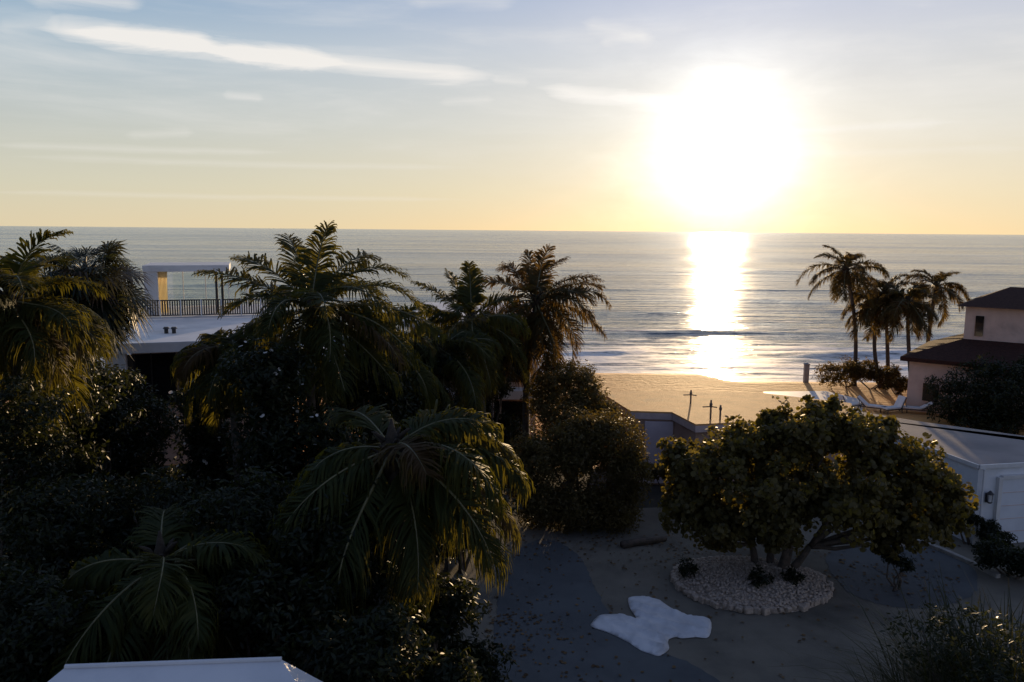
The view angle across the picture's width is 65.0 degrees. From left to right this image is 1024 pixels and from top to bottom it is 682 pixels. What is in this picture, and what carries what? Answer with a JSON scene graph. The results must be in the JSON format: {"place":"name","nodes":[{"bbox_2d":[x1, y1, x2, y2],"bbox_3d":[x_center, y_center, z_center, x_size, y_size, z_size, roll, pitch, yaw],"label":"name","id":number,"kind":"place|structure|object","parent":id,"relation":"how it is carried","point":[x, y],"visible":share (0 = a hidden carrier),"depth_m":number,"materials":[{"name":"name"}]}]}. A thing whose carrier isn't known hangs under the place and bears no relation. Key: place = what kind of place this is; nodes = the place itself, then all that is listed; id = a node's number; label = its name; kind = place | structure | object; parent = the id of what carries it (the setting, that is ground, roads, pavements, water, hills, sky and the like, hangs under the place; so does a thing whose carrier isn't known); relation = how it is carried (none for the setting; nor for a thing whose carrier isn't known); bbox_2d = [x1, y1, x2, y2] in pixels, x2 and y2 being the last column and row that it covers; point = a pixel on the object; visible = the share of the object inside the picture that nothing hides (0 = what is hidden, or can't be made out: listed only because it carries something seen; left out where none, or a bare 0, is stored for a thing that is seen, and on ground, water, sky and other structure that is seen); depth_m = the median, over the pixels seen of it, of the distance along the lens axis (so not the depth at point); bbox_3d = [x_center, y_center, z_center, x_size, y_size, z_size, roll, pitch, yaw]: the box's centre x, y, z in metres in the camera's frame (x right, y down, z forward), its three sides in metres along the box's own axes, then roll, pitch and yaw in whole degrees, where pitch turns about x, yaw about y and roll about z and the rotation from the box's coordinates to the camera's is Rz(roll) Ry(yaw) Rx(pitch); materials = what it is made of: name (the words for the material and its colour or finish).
{"place":"outdoors","nodes":[
{"label":"outdoors","id":0,"kind":"place"},
{"bbox_2d":[35,465,664,677],"bbox_3d":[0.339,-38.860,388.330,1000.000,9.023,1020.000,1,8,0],"label":"ground","id":1,"kind":"structure","parent":0,"point":[656,494],"depth_m":30.26,"materials":[{"name":"soil"}]},
{"bbox_2d":[0,372,86,587],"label":"leafy tree","id":2,"kind":"object","parent":1,"relation":"on","point":[25,452],"visible":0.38,"depth_m":17.93,"materials":[{"name":"green plant"}]},
{"bbox_2d":[0,228,122,510],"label":"coconut palm","id":3,"kind":"object","parent":1,"relation":"on","point":[30,343],"visible":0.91,"depth_m":19.86,"materials":[{"name":"green plant"}]},
{"bbox_2d":[0,555,129,681],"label":"leafy tree","id":4,"kind":"object","parent":1,"relation":"on","point":[22,651],"visible":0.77,"depth_m":12.50,"materials":[{"name":"green plant"}]},
{"bbox_2d":[0,354,133,571],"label":"leafy tree","id":5,"kind":"object","parent":1,"relation":"on","point":[89,457],"visible":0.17,"depth_m":22.67,"materials":[{"name":"green plant"}]},
{"bbox_2d":[16,280,145,370],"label":"fan palm","id":6,"kind":"object","parent":1,"relation":"on","point":[121,334],"visible":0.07,"depth_m":26.98,"materials":[{"name":"green plant"}]},
{"bbox_2d":[0,466,167,661],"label":"leafy tree","id":7,"kind":"object","parent":1,"relation":"on","point":[46,542],"visible":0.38,"depth_m":16.44,"materials":[{"name":"green plant"}]},
{"bbox_2d":[19,586,150,681],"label":"leafy shrub","id":8,"kind":"object","parent":1,"relation":"on","point":[128,643],"visible":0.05,"depth_m":13.44,"materials":[{"name":"green plant"}]},
{"bbox_2d":[39,357,146,513],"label":"leafy tree","id":9,"kind":"object","parent":1,"relation":"on","point":[113,427],"visible":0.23,"depth_m":24.97,"materials":[{"name":"green plant"}]},
{"bbox_2d":[31,239,159,437],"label":"fan palm","id":10,"kind":"object","parent":1,"relation":"on","point":[114,278],"visible":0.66,"depth_m":27.41,"materials":[{"name":"green plant"}]},
{"bbox_2d":[95,359,184,520],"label":"leafy tree","id":11,"kind":"object","parent":1,"relation":"on","point":[135,456],"visible":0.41,"depth_m":26.97,"materials":[{"name":"green plant"}]},
{"bbox_2d":[45,503,294,681],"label":"coconut palm","id":12,"kind":"object","parent":1,"relation":"on","point":[163,586],"visible":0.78,"depth_m":12.94,"materials":[{"name":"green plant"}]},
{"bbox_2d":[84,465,255,659],"bbox_3d":[-8.207,5.166,18.259,4.051,4.798,3.542,6,10,37],"label":"leafy tree","id":13,"kind":"object","parent":1,"relation":"on","point":[174,492],"visible":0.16,"depth_m":17.67,"materials":[{"name":"green plant"}]},
{"bbox_2d":[48,656,321,681],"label":"outbuilding","id":14,"kind":"structure","parent":1,"relation":"on","point":[265,669],"depth_m":11.05,"materials":[{"name":"paint"}]},
{"bbox_2d":[165,376,251,526],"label":"leafy tree","id":15,"kind":"object","parent":1,"relation":"on","point":[204,452],"visible":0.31,"depth_m":23.68,"materials":[{"name":"green plant"}]},
{"bbox_2d":[105,262,322,476],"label":"terrace house","id":16,"kind":"structure","parent":1,"relation":"on","point":[175,331],"depth_m":36.47,"materials":[{"name":"white paint"}]},
{"bbox_2d":[127,352,177,404],"bbox_3d":[-14.972,1.600,33.433,1.900,2.345,0.105,-2,8,-18],"label":"window","id":17,"kind":"structure","parent":16,"relation":"in","point":[156,367],"depth_m":33.45,"materials":[{"name":"black glass"}]},
{"bbox_2d":[158,272,168,312],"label":"curtain","id":18,"kind":"object","parent":16,"relation":"hanging from","point":[162,280],"visible":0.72,"depth_m":42.24,"materials":[{"name":"beige fabric"}]},
{"bbox_2d":[178,352,214,394],"bbox_3d":[-13.071,1.532,34.051,1.900,2.345,0.105,-2,8,-18],"label":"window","id":19,"kind":"structure","parent":16,"relation":"in","point":[193,377],"depth_m":33.92,"materials":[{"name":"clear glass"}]},
{"bbox_2d":[169,321,282,522],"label":"coconut palm","id":20,"kind":"object","parent":1,"relation":"on","point":[193,358],"visible":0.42,"depth_m":21.48,"materials":[{"name":"green plant"}]},
{"bbox_2d":[169,464,315,658],"bbox_3d":[-4.920,5.082,15.853,3.504,5.644,2.943,1,8,0],"label":"leafy tree","id":21,"kind":"object","parent":1,"relation":"on","point":[231,511],"visible":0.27,"depth_m":15.01,"materials":[{"name":"green plant"}]},
{"bbox_2d":[210,335,324,536],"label":"leafy tree","id":22,"kind":"object","parent":1,"relation":"on","point":[275,407],"visible":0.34,"depth_m":19.37,"materials":[{"name":"green plant"}]},
{"bbox_2d":[194,545,344,678],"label":"leafy tree","id":23,"kind":"object","parent":1,"relation":"on","point":[244,617],"visible":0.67,"depth_m":13.19,"materials":[{"name":"green plant"}]},
{"bbox_2d":[191,220,445,445],"bbox_3d":[-5.202,1.818,22.495,5.721,10.401,5.601,-5,10,-35],"label":"coconut palm","id":24,"kind":"object","parent":1,"relation":"on","point":[326,327],"visible":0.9,"depth_m":21.46,"materials":[{"name":"green plant"}]},
{"bbox_2d":[251,403,388,619],"bbox_3d":[-4.649,4.363,20.426,3.606,5.830,3.033,1,8,0],"label":"leafy tree","id":25,"kind":"object","parent":1,"relation":"on","point":[334,437],"visible":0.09,"depth_m":19.39,"materials":[{"name":"green plant"}]},
{"bbox_2d":[256,477,405,681],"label":"leafy tree","id":26,"kind":"object","parent":1,"relation":"on","point":[376,582],"visible":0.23,"depth_m":14.20,"materials":[{"name":"green plant"}]},
{"bbox_2d":[276,599,435,681],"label":"leafy tree","id":27,"kind":"object","parent":1,"relation":"on","point":[372,640],"visible":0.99,"depth_m":12.23,"materials":[{"name":"green plant"}]},
{"bbox_2d":[293,327,425,562],"bbox_3d":[-4.628,3.202,23.602,4.129,7.271,3.858,1,8,0],"label":"leafy tree","id":28,"kind":"object","parent":1,"relation":"on","point":[399,414],"visible":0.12,"depth_m":23.43,"materials":[{"name":"green plant"}]},
{"bbox_2d":[302,301,452,430],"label":"coconut palm","id":29,"kind":"object","parent":1,"relation":"on","point":[425,375],"visible":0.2,"depth_m":24.63,"materials":[{"name":"green plant"}]},
{"bbox_2d":[263,399,535,663],"bbox_3d":[-2.017,4.646,15.753,4.920,6.703,4.248,1,8,0],"label":"coconut palm","id":30,"kind":"object","parent":1,"relation":"on","point":[435,463],"visible":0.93,"depth_m":14.52,"materials":[{"name":"green plant"}]},
{"bbox_2d":[385,336,472,437],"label":"leafy tree","id":31,"kind":"object","parent":1,"relation":"on","point":[442,357],"visible":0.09,"depth_m":26.45,"materials":[{"name":"green plant"}]},
{"bbox_2d":[404,645,482,681],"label":"leafy shrub","id":32,"kind":"object","parent":1,"relation":"on","point":[450,666],"visible":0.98,"depth_m":12.36,"materials":[{"name":"green plant"}]},
{"bbox_2d":[399,313,504,414],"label":"coconut palm","id":33,"kind":"object","parent":1,"relation":"on","point":[472,381],"visible":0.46,"depth_m":26.55,"materials":[{"name":"green plant"}]},
{"bbox_2d":[406,260,532,483],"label":"coconut palm","id":34,"kind":"object","parent":1,"relation":"on","point":[468,298],"visible":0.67,"depth_m":30.10,"materials":[{"name":"green plant"}]},
{"bbox_2d":[421,439,522,573],"bbox_3d":[-1.610,4.806,23.459,3.198,4.195,2.936,-5,9,-33],"label":"leafy shrub","id":35,"kind":"object","parent":1,"relation":"on","point":[462,558],"visible":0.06,"depth_m":23.29,"materials":[{"name":"green plant"}]},
{"bbox_2d":[451,329,532,453],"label":"leafy tree","id":36,"kind":"object","parent":1,"relation":"on","point":[510,431],"visible":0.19,"depth_m":34.21,"materials":[{"name":"green plant"}]},
{"bbox_2d":[476,243,611,460],"bbox_3d":[1.057,0.772,33.337,5.972,9.608,4.774,-2,8,-16],"label":"coconut palm","id":37,"kind":"object","parent":1,"relation":"on","point":[541,309],"visible":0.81,"depth_m":32.25,"materials":[{"name":"green plant"}]},
{"bbox_2d":[519,356,621,480],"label":"hedge tree","id":38,"kind":"object","parent":1,"relation":"on","point":[572,386],"visible":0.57,"depth_m":31.36,"materials":[{"name":"green plant"}]},
{"bbox_2d":[645,459,678,493],"bbox_3d":[5.490,5.147,28.577,1.883,2.222,1.429,1,8,0],"label":"leafy shrub","id":39,"kind":"object","parent":1,"relation":"on","point":[661,472],"visible":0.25,"depth_m":28.46,"materials":[{"name":"green plant"}]},
{"bbox_2d":[602,390,851,492],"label":"sand","id":40,"kind":"structure","parent":1,"relation":"on","point":[684,415],"depth_m":31.99,"materials":[{"name":"beige sand"}]},
{"bbox_2d":[881,552,916,591],"bbox_3d":[10.816,6.498,22.493,1.019,1.324,0.593,3,8,17],"label":"leafy shrub","id":41,"kind":"object","parent":1,"relation":"on","point":[905,564],"visible":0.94,"depth_m":22.45,"materials":[{"name":"green plant"}]},
{"bbox_2d":[841,411,1023,544],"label":"garage","id":42,"kind":"structure","parent":1,"relation":"on","point":[989,465],"depth_m":26.25,"materials":[{"name":"white paint"}]},
{"bbox_2d":[999,479,1023,542],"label":"garage door","id":43,"kind":"structure","parent":42,"relation":"in","point":[1011,520],"depth_m":26.05,"materials":[{"name":"paint"}]},
{"bbox_2d":[924,374,973,424],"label":"leafy shrub","id":44,"kind":"object","parent":1,"relation":"on","point":[939,405],"visible":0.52,"depth_m":42.76,"materials":[{"name":"green plant"}]},
{"bbox_2d":[879,596,1023,681],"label":"leafy shrub","id":45,"kind":"object","parent":1,"relation":"on","point":[935,625],"visible":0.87,"depth_m":12.46,"materials":[{"name":"green plant"}]},
{"bbox_2d":[936,352,1023,430],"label":"leafy shrub","id":46,"kind":"object","parent":1,"relation":"on","point":[988,370],"visible":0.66,"depth_m":41.48,"materials":[{"name":"green plant"}]},
{"bbox_2d":[948,650,1023,681],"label":"leafy shrub","id":47,"kind":"object","parent":1,"relation":"on","point":[997,673],"visible":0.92,"depth_m":11.71,"materials":[{"name":"green plant"}]},
{"bbox_2d":[961,354,1023,434],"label":"leafy shrub","id":48,"kind":"object","parent":1,"relation":"on","point":[1012,420],"visible":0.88,"depth_m":40.28,"materials":[{"name":"green plant"}]},
{"bbox_2d":[0,226,1023,381],"bbox_3d":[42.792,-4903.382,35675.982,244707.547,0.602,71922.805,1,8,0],"label":"sea","id":49,"kind":"structure","parent":0,"point":[734,306],"depth_m":220.24,"materials":[{"name":"liquid"}]},
{"bbox_2d":[0,0,1023,234],"label":"sky","id":50,"kind":"structure","parent":0,"point":[754,116],"materials":[{"name":"blue"}]},
{"bbox_2d":[2,372,1023,468],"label":"beach","id":51,"kind":"structure","parent":0,"point":[662,382],"depth_m":51.98,"materials":[{"name":"beige sand"}]},
{"bbox_2d":[403,302,537,438],"bbox_3d":[-1.780,1.442,40.856,6.210,5.960,9.250,1,8,0],"label":"villa","id":52,"kind":"object","parent":51,"relation":"on","point":[511,405],"visible":0.09,"depth_m":37.19,"materials":[{"name":"white paint"}]},
{"bbox_2d":[488,401,500,422],"bbox_3d":[-1.229,3.722,37.316,1.390,1.918,0.085,0,8,0],"label":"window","id":53,"kind":"structure","parent":52,"relation":"in","point":[498,402],"depth_m":37.20,"materials":[{"name":"black glass"}]},
{"bbox_2d":[500,401,529,438],"bbox_3d":[0.141,3.734,37.316,1.390,1.918,0.085,0,8,0],"label":"window","id":54,"kind":"structure","parent":52,"relation":"in","point":[511,407],"depth_m":37.22,"materials":[{"name":"black glass"}]},
{"bbox_2d":[503,333,530,381],"bbox_3d":[0.168,0.683,36.896,1.390,2.442,0.085,0,8,0],"label":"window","id":55,"kind":"structure","parent":52,"relation":"in","point":[518,373],"depth_m":37.00,"materials":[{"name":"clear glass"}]},
{"bbox_2d":[803,363,809,382],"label":"marker post","id":56,"kind":"object","parent":51,"relation":"on","point":[806,373],"visible":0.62,"depth_m":53.93,"materials":[{"name":"concrete"}]},
{"bbox_2d":[795,245,889,385],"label":"beach palm","id":57,"kind":"object","parent":51,"relation":"on","point":[853,279],"visible":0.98,"depth_m":51.52,"materials":[{"name":"green plant"}]},
{"bbox_2d":[811,355,881,388],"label":"leafy shrub","id":58,"kind":"object","parent":51,"relation":"on","point":[844,373],"visible":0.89,"depth_m":51.56,"materials":[{"name":"green plant"}]},
{"bbox_2d":[839,288,910,387],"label":"beach palm","id":59,"kind":"object","parent":51,"relation":"on","point":[864,314],"visible":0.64,"depth_m":51.19,"materials":[{"name":"green plant"}]},
{"bbox_2d":[847,361,902,388],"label":"leafy shrub","id":60,"kind":"object","parent":51,"relation":"on","point":[885,374],"visible":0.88,"depth_m":51.28,"materials":[{"name":"green plant"}]},
{"bbox_2d":[849,273,924,368],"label":"beach palm","id":61,"kind":"object","parent":51,"relation":"on","point":[883,283],"visible":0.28,"depth_m":52.39,"materials":[{"name":"green plant"}]},
{"bbox_2d":[880,395,906,414],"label":"sun lounger","id":62,"kind":"object","parent":51,"relation":"on","point":[899,403],"visible":1,"depth_m":44.98,"materials":[{"name":"white metal"}]},
{"bbox_2d":[881,375,907,394],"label":"leafy shrub","id":63,"kind":"object","parent":51,"relation":"on","point":[899,385],"visible":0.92,"depth_m":50.00,"materials":[{"name":"green plant"}]},
{"bbox_2d":[870,281,942,373],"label":"beach palm","id":64,"kind":"object","parent":51,"relation":"on","point":[916,322],"visible":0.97,"depth_m":49.49,"materials":[{"name":"green plant"}]},
{"bbox_2d":[901,402,932,412],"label":"sun lounger","id":65,"kind":"object","parent":51,"relation":"on","point":[923,407],"visible":0.72,"depth_m":44.88,"materials":[{"name":"white metal"}]},
{"bbox_2d":[903,269,970,342],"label":"beach palm","id":66,"kind":"object","parent":51,"relation":"on","point":[935,280],"visible":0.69,"depth_m":52.93,"materials":[{"name":"green plant"}]},
{"bbox_2d":[900,287,1023,424],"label":"brown roofed house","id":67,"kind":"structure","parent":51,"relation":"on","point":[994,324],"depth_m":45.22,"materials":[{"name":"beige paint"}]},
{"bbox_2d":[922,383,938,401],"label":"window","id":68,"kind":"structure","parent":67,"relation":"in","point":[925,397],"depth_m":45.11,"materials":[{"name":"black glass"}]},
{"bbox_2d":[974,316,984,335],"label":"window","id":69,"kind":"structure","parent":67,"relation":"in","point":[979,322],"depth_m":45.77,"materials":[{"name":"black glass"}]},
{"bbox_2d":[491,538,719,681],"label":"driveway","id":70,"kind":"structure","parent":0,"point":[569,587],"depth_m":20.06,"materials":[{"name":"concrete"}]},
{"bbox_2d":[591,596,711,655],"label":"puddle","id":71,"kind":"object","parent":70,"relation":"on","point":[654,626],"visible":1,"depth_m":20.38,"materials":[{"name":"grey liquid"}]},
{"bbox_2d":[448,507,1023,681],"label":"gravel forecourt","id":72,"kind":"structure","parent":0,"point":[761,634],"depth_m":21.39,"materials":[{"name":"grey gravel"}]},
{"bbox_2d":[380,569,517,681],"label":"leafy shrub","id":73,"kind":"object","parent":72,"relation":"on","point":[457,599],"visible":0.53,"depth_m":15.19,"materials":[{"name":"green plant"}]},
{"bbox_2d":[501,406,655,537],"bbox_3d":[2.172,4.521,27.305,5.232,4.634,3.062,1,8,0],"label":"clipped hedge","id":74,"kind":"object","parent":72,"relation":"on","point":[548,503],"visible":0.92,"depth_m":26.74,"materials":[{"name":"green plant"}]},
{"bbox_2d":[620,536,666,548],"bbox_3d":[4.244,6.445,25.846,1.635,0.269,0.261,-3,8,-22],"label":"log","id":75,"kind":"object","parent":72,"relation":"on","point":[629,543],"visible":1,"depth_m":25.72,"materials":[{"name":"brown plant"}]},
{"bbox_2d":[485,534,960,681],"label":"leaf litter","id":76,"kind":"object","parent":72,"relation":"on","point":[564,652],"visible":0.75,"depth_m":21.57,"materials":[{"name":"brown plant"}]},
{"bbox_2d":[670,555,833,615],"bbox_3d":[6.830,6.756,22.869,4.577,0.470,3.660,1,8,0],"label":"planting bed","id":77,"kind":"object","parent":72,"relation":"on","point":[721,582],"visible":0.84,"depth_m":22.13,"materials":[{"name":"grey gravel"}]},
{"bbox_2d":[677,555,699,577],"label":"bed shrub","id":78,"kind":"object","parent":77,"relation":"on","point":[684,569],"visible":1,"depth_m":22.92,"materials":[{"name":"green plant"}]},
{"bbox_2d":[747,563,776,588],"bbox_3d":[6.855,6.545,22.247,0.693,0.618,1.020,8,11,43],"label":"bed shrub","id":79,"kind":"object","parent":77,"relation":"on","point":[753,574],"visible":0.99,"depth_m":22.20,"materials":[{"name":"green plant"}]},
{"bbox_2d":[780,565,805,585],"bbox_3d":[7.841,6.556,22.391,0.744,0.574,0.656,-4,9,-30],"label":"bed shrub","id":80,"kind":"object","parent":77,"relation":"on","point":[790,573],"visible":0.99,"depth_m":22.34,"materials":[{"name":"green plant"}]},
{"bbox_2d":[652,393,978,568],"bbox_3d":[8.758,4.288,23.303,9.331,5.583,5.117,1,8,0],"label":"sea grape tree","id":81,"kind":"object","parent":77,"relation":"on","point":[770,461],"visible":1,"depth_m":22.50,"materials":[{"name":"green plant"}]},
{"bbox_2d":[960,514,984,544],"bbox_3d":[14.719,6.027,25.999,0.800,1.361,0.882,-3,9,-26],"label":"leafy shrub","id":82,"kind":"object","parent":72,"relation":"on","point":[971,519],"visible":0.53,"depth_m":25.79,"materials":[{"name":"green plant"}]},
{"bbox_2d":[975,519,1017,547],"bbox_3d":[15.248,6.244,25.640,1.264,1.062,1.213,-2,8,-19],"label":"leafy shrub","id":83,"kind":"object","parent":72,"relation":"on","point":[988,527],"visible":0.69,"depth_m":25.45,"materials":[{"name":"green plant"}]},
{"bbox_2d":[970,532,1023,579],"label":"leafy shrub","id":84,"kind":"object","parent":72,"relation":"on","point":[997,556],"visible":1,"depth_m":23.44,"materials":[{"name":"green plant"}]},
{"bbox_2d":[763,391,862,410],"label":"pool deck","id":85,"kind":"structure","parent":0,"point":[822,395],"depth_m":49.50,"materials":[{"name":"concrete"}]},
{"bbox_2d":[838,394,861,407],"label":"sun lounger","id":86,"kind":"object","parent":85,"relation":"on","point":[840,396],"visible":0.33,"depth_m":45.72,"materials":[{"name":"white metal"}]},
{"bbox_2d":[857,395,885,411],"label":"sun lounger","id":87,"kind":"object","parent":85,"relation":"on","point":[864,402],"visible":0.9,"depth_m":45.51,"materials":[{"name":"white metal"}]},
{"bbox_2d":[771,564,1023,681],"bbox_3d":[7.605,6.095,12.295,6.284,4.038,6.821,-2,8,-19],"label":"ornamental grass","id":88,"kind":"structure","parent":0,"point":[919,659],"depth_m":13.52,"materials":[{"name":"green plant"}]},
{"bbox_2d":[826,542,977,607],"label":"side drive","id":89,"kind":"structure","parent":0,"point":[950,568],"depth_m":23.53,"materials":[{"name":"concrete"}]},
{"bbox_2d":[900,539,1000,577],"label":"kerb","id":90,"kind":"structure","parent":89,"relation":"on","point":[995,574],"depth_m":24.75,"materials":[{"name":"concrete"}]}
]}

